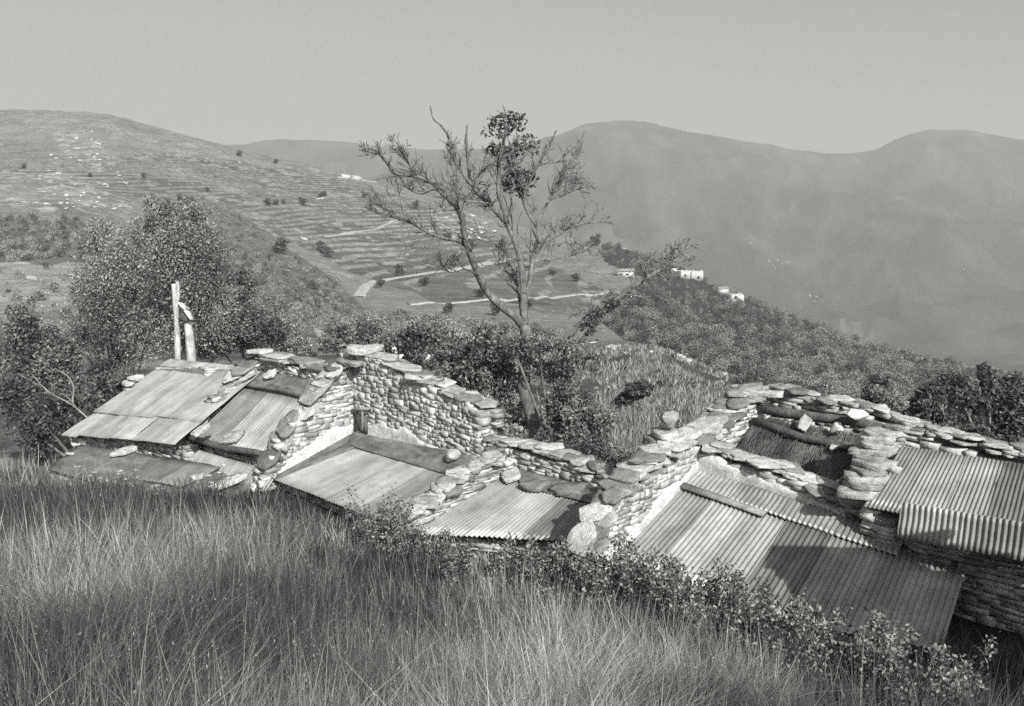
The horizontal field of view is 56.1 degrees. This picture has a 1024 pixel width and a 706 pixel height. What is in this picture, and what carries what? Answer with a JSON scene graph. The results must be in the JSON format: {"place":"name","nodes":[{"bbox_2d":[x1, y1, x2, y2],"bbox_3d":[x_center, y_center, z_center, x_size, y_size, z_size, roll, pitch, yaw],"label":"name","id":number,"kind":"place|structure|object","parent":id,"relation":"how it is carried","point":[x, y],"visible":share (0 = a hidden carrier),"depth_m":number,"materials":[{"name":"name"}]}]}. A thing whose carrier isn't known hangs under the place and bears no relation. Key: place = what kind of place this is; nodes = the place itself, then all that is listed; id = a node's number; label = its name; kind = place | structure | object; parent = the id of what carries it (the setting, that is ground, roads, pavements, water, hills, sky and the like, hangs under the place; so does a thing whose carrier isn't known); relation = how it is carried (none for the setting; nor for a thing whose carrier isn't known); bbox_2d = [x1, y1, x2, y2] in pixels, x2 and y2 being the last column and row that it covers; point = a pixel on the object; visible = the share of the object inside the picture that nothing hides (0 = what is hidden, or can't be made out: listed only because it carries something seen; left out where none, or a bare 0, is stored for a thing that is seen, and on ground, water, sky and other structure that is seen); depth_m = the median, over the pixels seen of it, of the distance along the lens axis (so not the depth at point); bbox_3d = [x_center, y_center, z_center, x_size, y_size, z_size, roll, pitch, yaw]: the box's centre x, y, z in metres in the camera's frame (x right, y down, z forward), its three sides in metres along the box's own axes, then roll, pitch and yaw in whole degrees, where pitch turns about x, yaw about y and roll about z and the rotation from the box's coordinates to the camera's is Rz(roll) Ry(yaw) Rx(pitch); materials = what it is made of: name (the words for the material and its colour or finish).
{"place":"outdoors","nodes":[
{"label":"outdoors","id":0,"kind":"place"},
{"bbox_2d":[311,324,346,345],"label":"footpath","id":1,"kind":"structure","parent":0,"point":[317,331],"depth_m":97.78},
{"bbox_2d":[323,219,397,236],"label":"footpath","id":2,"kind":"structure","parent":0,"point":[352,232],"depth_m":516.57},
{"bbox_2d":[353,256,511,296],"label":"dirt road","id":3,"kind":"structure","parent":0,"point":[362,289],"depth_m":342.16,"materials":[{"name":"soil"}]},
{"bbox_2d":[406,291,608,304],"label":"dirt road","id":4,"kind":"structure","parent":0,"point":[537,297],"depth_m":299.75,"materials":[{"name":"soil"}]},
{"bbox_2d":[0,109,1023,703],"bbox_3d":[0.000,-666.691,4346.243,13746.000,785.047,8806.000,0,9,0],"label":"ground","id":5,"kind":"structure","parent":0,"point":[888,243],"depth_m":2583.87,"materials":[{"name":"plant"}]},
{"bbox_2d":[26,275,37,279],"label":"boulder","id":6,"kind":"object","parent":5,"relation":"on","point":[29,277],"visible":0.88,"depth_m":162.62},
{"bbox_2d":[0,294,90,467],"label":"leafy tree","id":7,"kind":"object","parent":5,"relation":"on","point":[26,353],"visible":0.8,"depth_m":29.99,"materials":[{"name":"grey plant"}]},
{"bbox_2d":[18,369,86,417],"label":"dead branch","id":8,"kind":"object","parent":5,"relation":"on","point":[72,404],"visible":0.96,"depth_m":27.02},
{"bbox_2d":[0,353,135,457],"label":"shrub","id":9,"kind":"object","parent":5,"relation":"on","point":[37,427],"visible":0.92,"depth_m":28.09,"materials":[{"name":"grey plant"}]},
{"bbox_2d":[47,195,186,397],"bbox_3d":[-14.728,-1.513,36.859,5.639,8.951,5.191,0,9,0],"label":"leafy tree","id":10,"kind":"object","parent":5,"relation":"on","point":[121,274],"visible":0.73,"depth_m":35.92,"materials":[{"name":"grey plant"}]},
{"bbox_2d":[48,445,249,500],"bbox_3d":[-8.050,3.499,20.785,6.106,2.209,2.250,4,10,25],"label":"lean to","id":11,"kind":"object","parent":5,"relation":"on","point":[81,457],"visible":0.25,"depth_m":21.07,"materials":[{"name":"metal"}]},
{"bbox_2d":[109,445,137,456],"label":"flat stone","id":12,"kind":"object","parent":11,"relation":"on","point":[125,450],"visible":0.99,"depth_m":21.90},
{"bbox_2d":[190,473,203,480],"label":"flat stone","id":13,"kind":"object","parent":11,"relation":"on","point":[196,476],"visible":0.86,"depth_m":20.05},
{"bbox_2d":[208,472,247,490],"bbox_3d":[-5.783,2.619,19.581,0.856,0.230,0.319,-9,12,-43],"label":"flat stone","id":14,"kind":"object","parent":11,"relation":"on","point":[241,476],"visible":0.76,"depth_m":19.56,"materials":[{"name":"stone"}]},
{"bbox_2d":[61,359,261,460],"bbox_3d":[-8.496,2.537,24.196,5.920,4.662,3.091,8,12,40],"label":"stone hut","id":15,"kind":"object","parent":5,"relation":"on","point":[164,403],"visible":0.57,"depth_m":23.73,"materials":[{"name":"metal"}]},
{"bbox_2d":[121,379,134,386],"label":"flat stone","id":16,"kind":"object","parent":15,"relation":"on","point":[127,383],"visible":0.94,"depth_m":25.79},
{"bbox_2d":[127,374,145,381],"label":"flat stone","id":17,"kind":"object","parent":15,"relation":"on","point":[138,377],"visible":1,"depth_m":25.93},
{"bbox_2d":[171,281,180,359],"bbox_3d":[-9.963,-0.417,28.590,0.304,3.434,0.198,0,9,0],"label":"wooden post","id":18,"kind":"object","parent":5,"relation":"on","point":[175,288],"visible":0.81,"depth_m":28.44,"materials":[{"name":"white wood"}]},
{"bbox_2d":[178,302,195,360],"bbox_3d":[-9.513,-0.154,28.140,0.432,2.744,0.679,0,9,0],"label":"capped pole","id":19,"kind":"object","parent":5,"relation":"on","point":[186,316],"visible":0.78,"depth_m":28.16,"materials":[{"name":"white wood"}]},
{"bbox_2d":[135,194,247,360],"bbox_3d":[-11.713,-1.535,34.846,3.685,8.397,5.625,-5,10,-28],"label":"leafy tree","id":20,"kind":"object","parent":5,"relation":"on","point":[181,256],"visible":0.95,"depth_m":33.77,"materials":[{"name":"grey plant"}]},
{"bbox_2d":[195,263,289,364],"bbox_3d":[-10.043,-0.901,36.205,3.938,5.070,2.887,6,11,31],"label":"leafy tree","id":21,"kind":"object","parent":5,"relation":"on","point":[258,329],"visible":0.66,"depth_m":35.61,"materials":[{"name":"grey plant"}]},
{"bbox_2d":[159,351,328,491],"bbox_3d":[-5.499,2.635,21.735,4.552,4.841,3.086,8,12,41],"label":"stone hut","id":22,"kind":"object","parent":5,"relation":"on","point":[257,408],"visible":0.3,"depth_m":21.71,"materials":[{"name":"metal"}]},
{"bbox_2d":[190,422,211,437],"bbox_3d":[-6.776,1.662,20.940,0.474,0.298,0.324,-8,12,-40],"label":"flat stone","id":23,"kind":"object","parent":22,"relation":"on","point":[200,430],"visible":1,"depth_m":20.85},
{"bbox_2d":[222,430,244,443],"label":"flat stone","id":24,"kind":"object","parent":22,"relation":"on","point":[232,437],"visible":1,"depth_m":20.92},
{"bbox_2d":[238,368,255,382],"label":"flat stone","id":25,"kind":"object","parent":22,"relation":"on","point":[248,375],"visible":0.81,"depth_m":22.78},
{"bbox_2d":[246,348,272,353],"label":"flat stone","id":26,"kind":"object","parent":22,"relation":"on","point":[260,351],"visible":0.99,"depth_m":23.03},
{"bbox_2d":[263,369,276,379],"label":"flat stone","id":27,"kind":"object","parent":22,"relation":"on","point":[269,374],"visible":1,"depth_m":22.45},
{"bbox_2d":[263,198,272,205],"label":"hillside bush","id":28,"kind":"object","parent":5,"relation":"on","point":[267,202],"visible":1,"depth_m":541.36,"materials":[{"name":"grey plant"}]},
{"bbox_2d":[272,237,289,253],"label":"hillside bush","id":29,"kind":"object","parent":5,"relation":"on","point":[280,247],"visible":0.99,"depth_m":339.75,"materials":[{"name":"grey plant"}]},
{"bbox_2d":[283,321,320,356],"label":"shrub","id":30,"kind":"object","parent":5,"relation":"on","point":[299,348],"visible":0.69,"depth_m":38.41,"materials":[{"name":"grey plant"}]},
{"bbox_2d":[298,197,307,204],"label":"hillside bush","id":31,"kind":"object","parent":5,"relation":"on","point":[302,201],"visible":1,"depth_m":587.23,"materials":[{"name":"grey plant"}]},
{"bbox_2d":[316,240,327,253],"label":"hillside bush","id":32,"kind":"object","parent":5,"relation":"on","point":[320,247],"visible":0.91,"depth_m":402.54,"materials":[{"name":"grey plant"}]},
{"bbox_2d":[324,246,334,256],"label":"hillside bush","id":33,"kind":"object","parent":5,"relation":"on","point":[329,252],"visible":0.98,"depth_m":390.86,"materials":[{"name":"grey plant"}]},
{"bbox_2d":[340,174,350,178],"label":"house","id":34,"kind":"structure","parent":5,"relation":"on","point":[346,176],"depth_m":792.86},
{"bbox_2d":[316,317,386,357],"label":"shrub","id":35,"kind":"object","parent":5,"relation":"on","point":[343,330],"visible":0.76,"depth_m":34.45,"materials":[{"name":"grey plant"}]},
{"bbox_2d":[351,175,361,180],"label":"house","id":36,"kind":"structure","parent":5,"relation":"on","point":[356,178],"depth_m":798.52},
{"bbox_2d":[0,186,730,461],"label":"undergrowth","id":37,"kind":"object","parent":5,"relation":"on","point":[328,322],"visible":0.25,"depth_m":154.03,"materials":[{"name":"grey plant"}]},
{"bbox_2d":[249,352,504,528],"bbox_3d":[-2.716,2.765,18.966,5.138,5.061,3.029,9,13,44],"label":"stone hut","id":38,"kind":"object","parent":5,"relation":"on","point":[373,427],"visible":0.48,"depth_m":19.28,"materials":[{"name":"stone"}]},
{"bbox_2d":[337,357,363,366],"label":"flat stone","id":39,"kind":"object","parent":38,"relation":"on","point":[349,362],"visible":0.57,"depth_m":20.17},
{"bbox_2d":[346,343,383,355],"bbox_3d":[-3.156,-0.065,20.466,0.807,0.160,0.957,0,9,0],"label":"flat stone","id":40,"kind":"object","parent":38,"relation":"on","point":[356,349],"visible":0.99,"depth_m":20.31,"materials":[{"name":"stone"}]},
{"bbox_2d":[445,448,460,461],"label":"flat stone","id":41,"kind":"object","parent":38,"relation":"on","point":[452,454],"visible":1,"depth_m":17.86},
{"bbox_2d":[342,482,416,551],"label":"bramble","id":42,"kind":"object","parent":5,"relation":"on","point":[397,527],"visible":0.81,"depth_m":15.51,"materials":[{"name":"grey plant"}]},
{"bbox_2d":[375,277,384,286],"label":"hillside bush","id":43,"kind":"object","parent":5,"relation":"on","point":[380,282],"visible":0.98,"depth_m":305.24,"materials":[{"name":"grey plant"}]},
{"bbox_2d":[345,324,426,368],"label":"shrub","id":44,"kind":"object","parent":5,"relation":"on","point":[364,337],"visible":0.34,"depth_m":27.86,"materials":[{"name":"grey plant"}]},
{"bbox_2d":[393,264,404,275],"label":"hillside bush","id":45,"kind":"object","parent":5,"relation":"on","point":[399,270],"visible":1,"depth_m":352.94,"materials":[{"name":"grey plant"}]},
{"bbox_2d":[411,199,419,208],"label":"hillside bush","id":46,"kind":"object","parent":5,"relation":"on","point":[415,205],"visible":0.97,"depth_m":683.79,"materials":[{"name":"grey plant"}]},
{"bbox_2d":[379,519,459,560],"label":"bramble","id":47,"kind":"object","parent":5,"relation":"on","point":[418,535],"visible":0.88,"depth_m":15.23,"materials":[{"name":"grey plant"}]},
{"bbox_2d":[418,277,428,284],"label":"hillside bush","id":48,"kind":"object","parent":5,"relation":"on","point":[423,281],"visible":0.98,"depth_m":326.49,"materials":[{"name":"grey plant"}]},
{"bbox_2d":[442,302,455,312],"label":"hillside bush","id":49,"kind":"object","parent":5,"relation":"on","point":[448,307],"visible":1,"depth_m":246.07,"materials":[{"name":"grey plant"}]},
{"bbox_2d":[394,322,511,397],"bbox_3d":[-1.684,0.691,26.456,2.561,3.198,3.334,-5,11,-31],"label":"shrub","id":50,"kind":"object","parent":5,"relation":"on","point":[455,363],"visible":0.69,"depth_m":26.38,"materials":[{"name":"grey plant"}]},
{"bbox_2d":[449,254,460,264],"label":"hillside bush","id":51,"kind":"object","parent":5,"relation":"on","point":[454,261],"visible":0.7,"depth_m":416.74,"materials":[{"name":"grey plant"}]},
{"bbox_2d":[469,239,477,246],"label":"hillside bush","id":52,"kind":"object","parent":5,"relation":"on","point":[473,243],"visible":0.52,"depth_m":510.09,"materials":[{"name":"grey plant"}]},
{"bbox_2d":[472,287,484,296],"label":"hillside bush","id":53,"kind":"object","parent":5,"relation":"on","point":[479,292],"visible":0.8,"depth_m":295.55,"materials":[{"name":"grey plant"}]},
{"bbox_2d":[358,105,615,438],"bbox_3d":[-0.241,-1.505,24.624,7.489,9.664,5.287,-3,10,-18],"label":"bare tree","id":54,"kind":"object","parent":5,"relation":"on","point":[532,420],"visible":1,"depth_m":24.55,"materials":[{"name":"grey plant"}]},
{"bbox_2d":[469,320,518,429],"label":"shrub","id":55,"kind":"object","parent":5,"relation":"on","point":[503,382],"visible":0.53,"depth_m":25.53,"materials":[{"name":"grey plant"}]},
{"bbox_2d":[490,302,499,315],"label":"hillside bush","id":56,"kind":"object","parent":5,"relation":"on","point":[494,310],"visible":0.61,"depth_m":241.37,"materials":[{"name":"grey plant"}]},
{"bbox_2d":[376,435,614,559],"bbox_3d":[-0.174,3.373,16.177,4.059,3.164,3.453,8,12,40],"label":"stone hut","id":57,"kind":"object","parent":5,"relation":"on","point":[479,500],"visible":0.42,"depth_m":16.16,"materials":[{"name":"metal"}]},
{"bbox_2d":[501,466,520,483],"bbox_3d":[-0.023,2.157,16.996,0.348,0.180,0.485,-2,9,-12],"label":"flat stone","id":58,"kind":"object","parent":57,"relation":"on","point":[511,474],"visible":1,"depth_m":16.92,"materials":[{"name":"stone"}]},
{"bbox_2d":[519,479,550,491],"bbox_3d":[0.360,2.260,16.453,0.527,0.159,0.366,9,13,44],"label":"flat stone","id":59,"kind":"object","parent":57,"relation":"on","point":[535,485],"visible":1,"depth_m":16.36,"materials":[{"name":"stone"}]},
{"bbox_2d":[549,482,588,495],"bbox_3d":[0.934,2.270,16.045,0.684,0.206,0.337,3,10,18],"label":"flat stone","id":60,"kind":"object","parent":57,"relation":"on","point":[569,489],"visible":1,"depth_m":15.98,"materials":[{"name":"stone"}]},
{"bbox_2d":[0,446,1023,705],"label":"grass","id":61,"kind":"structure","parent":5,"relation":"on","point":[114,592],"depth_m":7.83,"materials":[{"name":"plant"}]},
{"bbox_2d":[438,532,590,595],"bbox_3d":[0.029,2.955,12.817,2.034,0.988,1.222,0,9,0],"label":"bramble","id":62,"kind":"object","parent":5,"relation":"on","point":[464,558],"visible":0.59,"depth_m":12.83,"materials":[{"name":"grey plant"}]},
{"bbox_2d":[528,298,533,306],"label":"hillside bush","id":63,"kind":"object","parent":5,"relation":"on","point":[530,304],"visible":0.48,"depth_m":267.94,"materials":[{"name":"grey plant"}]},
{"bbox_2d":[468,585,618,618],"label":"bramble","id":64,"kind":"object","parent":5,"relation":"on","point":[546,595],"visible":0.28,"depth_m":10.89,"materials":[{"name":"grey plant"}]},
{"bbox_2d":[547,268,557,275],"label":"hillside bush","id":65,"kind":"object","parent":5,"relation":"on","point":[551,272],"visible":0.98,"depth_m":431.22,"materials":[{"name":"grey plant"}]},
{"bbox_2d":[495,333,610,430],"bbox_3d":[1.034,1.165,24.953,2.759,3.513,1.950,3,10,18],"label":"shrub","id":66,"kind":"object","parent":5,"relation":"on","point":[559,345],"visible":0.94,"depth_m":24.56,"materials":[{"name":"grey plant"}]},
{"bbox_2d":[497,433,624,467],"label":"shrub","id":67,"kind":"object","parent":5,"relation":"on","point":[590,446],"visible":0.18,"depth_m":21.60,"materials":[{"name":"grey plant"}]},
{"bbox_2d":[534,359,587,441],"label":"shrub","id":68,"kind":"object","parent":5,"relation":"on","point":[566,425],"visible":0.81,"depth_m":24.23,"materials":[{"name":"grey plant"}]},
{"bbox_2d":[530,386,618,444],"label":"shrub","id":69,"kind":"object","parent":5,"relation":"on","point":[592,417],"visible":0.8,"depth_m":24.27,"materials":[{"name":"grey plant"}]},
{"bbox_2d":[570,272,580,279],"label":"hillside bush","id":70,"kind":"object","parent":5,"relation":"on","point":[575,276],"visible":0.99,"depth_m":418.48,"materials":[{"name":"grey plant"}]},
{"bbox_2d":[518,531,663,600],"bbox_3d":[0.981,2.854,12.252,1.888,1.084,0.867,2,9,12],"label":"bramble","id":71,"kind":"object","parent":5,"relation":"on","point":[539,560],"visible":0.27,"depth_m":12.20,"materials":[{"name":"grey plant"}]},
{"bbox_2d":[590,233,600,245],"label":"hillside bush","id":72,"kind":"object","parent":5,"relation":"on","point":[597,236],"visible":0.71,"depth_m":607.38,"materials":[{"name":"grey plant"}]},
{"bbox_2d":[546,232,704,375],"bbox_3d":[3.183,-1.386,27.024,4.798,3.971,1.721,0,9,0],"label":"leaning tree","id":73,"kind":"object","parent":5,"relation":"on","point":[591,321],"visible":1,"depth_m":26.73,"materials":[{"name":"grey plant"}]},
{"bbox_2d":[617,268,634,277],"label":"house","id":74,"kind":"structure","parent":5,"relation":"on","point":[624,273],"depth_m":449.15,"materials":[{"name":"grey"}]},
{"bbox_2d":[612,443,639,462],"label":"shrub","id":75,"kind":"object","parent":5,"relation":"on","point":[626,456],"visible":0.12,"depth_m":20.72,"materials":[{"name":"grey plant"}]},
{"bbox_2d":[610,378,654,432],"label":"shrub","id":76,"kind":"object","parent":5,"relation":"on","point":[631,394],"visible":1,"depth_m":33.50,"materials":[{"name":"plant"}]},
{"bbox_2d":[552,524,713,615],"bbox_3d":[1.427,2.718,11.330,1.867,1.237,1.310,0,9,0],"label":"bramble","id":77,"kind":"object","parent":5,"relation":"on","point":[599,577],"visible":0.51,"depth_m":11.36,"materials":[{"name":"grey plant"}]},
{"bbox_2d":[650,247,659,254],"bbox_3d":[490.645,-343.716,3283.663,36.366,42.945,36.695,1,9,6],"label":"hillside bush","id":78,"kind":"object","parent":5,"relation":"on","point":[657,252],"visible":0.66,"depth_m":3275.51,"materials":[{"name":"grey plant"}]},
{"bbox_2d":[678,270,690,278],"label":"house","id":79,"kind":"structure","parent":5,"relation":"on","point":[685,274],"depth_m":513.22,"materials":[{"name":"grey"}]},
{"bbox_2d":[690,270,702,280],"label":"house","id":80,"kind":"structure","parent":5,"relation":"on","point":[696,275],"depth_m":533.04,"materials":[{"name":"grey"}]},
{"bbox_2d":[617,531,783,641],"bbox_3d":[1.978,2.719,10.598,1.933,1.235,1.161,3,10,21],"label":"bramble","id":81,"kind":"object","parent":5,"relation":"on","point":[738,594],"visible":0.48,"depth_m":10.32,"materials":[{"name":"grey plant"}]},
{"bbox_2d":[461,340,980,462],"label":"dry grass","id":82,"kind":"structure","parent":5,"relation":"on","point":[628,433],"depth_m":50.82,"materials":[{"name":"plant"}]},
{"bbox_2d":[716,286,729,293],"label":"house","id":83,"kind":"structure","parent":5,"relation":"on","point":[724,289],"depth_m":482.35,"materials":[{"name":"paint"}]},
{"bbox_2d":[728,293,743,301],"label":"house","id":84,"kind":"structure","parent":5,"relation":"on","point":[738,295],"depth_m":454.89,"materials":[{"name":"grey"}]},
{"bbox_2d":[677,566,852,667],"bbox_3d":[2.537,2.803,9.775,1.753,1.120,0.888,0,9,0],"label":"bramble","id":85,"kind":"object","parent":5,"relation":"on","point":[689,596],"visible":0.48,"depth_m":9.60,"materials":[{"name":"grey plant"}]},
{"bbox_2d":[566,426,964,648],"bbox_3d":[3.495,3.094,12.632,5.036,3.270,3.054,8,12,41],"label":"stone hut","id":86,"kind":"object","parent":5,"relation":"on","point":[786,527],"visible":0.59,"depth_m":12.98,"materials":[{"name":"metal"}]},
{"bbox_2d":[641,434,659,443],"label":"flat stone","id":87,"kind":"object","parent":86,"relation":"on","point":[648,438],"visible":0.2,"depth_m":14.54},
{"bbox_2d":[651,426,678,440],"bbox_3d":[2.316,1.215,14.495,0.420,0.126,0.588,0,9,0],"label":"flat stone","id":88,"kind":"object","parent":86,"relation":"on","point":[665,433],"visible":0.98,"depth_m":14.35,"materials":[{"name":"stone"}]},
{"bbox_2d":[660,410,678,428],"bbox_3d":[2.373,1.005,14.415,0.306,0.276,0.429,0,9,0],"label":"flat stone","id":89,"kind":"object","parent":88,"relation":"on","point":[668,419],"visible":1,"depth_m":14.32,"materials":[{"name":"stone"}]},
{"bbox_2d":[686,446,697,455],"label":"flat stone","id":90,"kind":"object","parent":86,"relation":"on","point":[694,451],"visible":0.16,"depth_m":14.30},
{"bbox_2d":[730,590,801,642],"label":"bramble","id":91,"kind":"object","parent":5,"relation":"on","point":[768,609],"visible":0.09,"depth_m":10.38,"materials":[{"name":"grey plant"}]},
{"bbox_2d":[682,382,899,502],"bbox_3d":[4.460,2.802,15.236,3.261,4.200,2.803,8,12,40],"label":"ruined hut","id":92,"kind":"object","parent":5,"relation":"on","point":[745,417],"visible":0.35,"depth_m":15.24,"materials":[{"name":"stone"}]},
{"bbox_2d":[758,389,783,398],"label":"flat stone","id":93,"kind":"object","parent":92,"relation":"on","point":[769,393],"visible":0.98,"depth_m":15.82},
{"bbox_2d":[795,414,812,431],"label":"flat stone","id":94,"kind":"object","parent":92,"relation":"on","point":[803,424],"visible":1,"depth_m":15.02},
{"bbox_2d":[829,440,840,450],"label":"flat stone","id":95,"kind":"object","parent":92,"relation":"on","point":[832,447],"visible":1,"depth_m":14.47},
{"bbox_2d":[829,422,844,433],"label":"flat stone","id":96,"kind":"object","parent":92,"relation":"on","point":[835,427],"visible":1,"depth_m":14.65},
{"bbox_2d":[848,408,868,421],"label":"flat stone","id":97,"kind":"object","parent":92,"relation":"on","point":[857,415],"visible":1,"depth_m":14.44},
{"bbox_2d":[596,241,1023,427],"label":"woodland","id":98,"kind":"object","parent":5,"relation":"on","point":[812,367],"visible":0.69,"depth_m":228.49,"materials":[{"name":"grey plant"}]},
{"bbox_2d":[719,597,925,696],"bbox_3d":[2.966,2.783,9.165,1.617,1.232,1.330,-7,12,-39],"label":"bramble","id":99,"kind":"object","parent":5,"relation":"on","point":[875,634],"visible":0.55,"depth_m":9.00,"materials":[{"name":"grey plant"}]},
{"bbox_2d":[854,383,904,408],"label":"shrub","id":100,"kind":"object","parent":5,"relation":"on","point":[876,394],"visible":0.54,"depth_m":26.09,"materials":[{"name":"grey plant"}]},
{"bbox_2d":[861,371,965,409],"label":"leafy tree","id":101,"kind":"object","parent":5,"relation":"on","point":[935,387],"visible":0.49,"depth_m":45.68,"materials":[{"name":"grey plant"}]},
{"bbox_2d":[891,386,957,428],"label":"shrub","id":102,"kind":"object","parent":5,"relation":"on","point":[935,413],"visible":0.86,"depth_m":22.20,"materials":[{"name":"grey plant"}]},
{"bbox_2d":[851,631,1000,705],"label":"bramble","id":103,"kind":"object","parent":5,"relation":"on","point":[946,674],"visible":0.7,"depth_m":8.48,"materials":[{"name":"grey plant"}]},
{"bbox_2d":[836,414,1023,634],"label":"stone hut","id":104,"kind":"object","parent":5,"relation":"on","point":[935,493],"visible":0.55,"depth_m":11.94,"materials":[{"name":"metal"}]},
{"bbox_2d":[943,361,1023,442],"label":"leafy tree","id":105,"kind":"object","parent":5,"relation":"on","point":[995,395],"visible":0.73,"depth_m":24.49,"materials":[{"name":"grey plant"}]},
{"bbox_2d":[0,0,1023,153],"label":"sky","id":106,"kind":"structure","parent":0,"point":[821,76],"materials":[{"name":"grey"}]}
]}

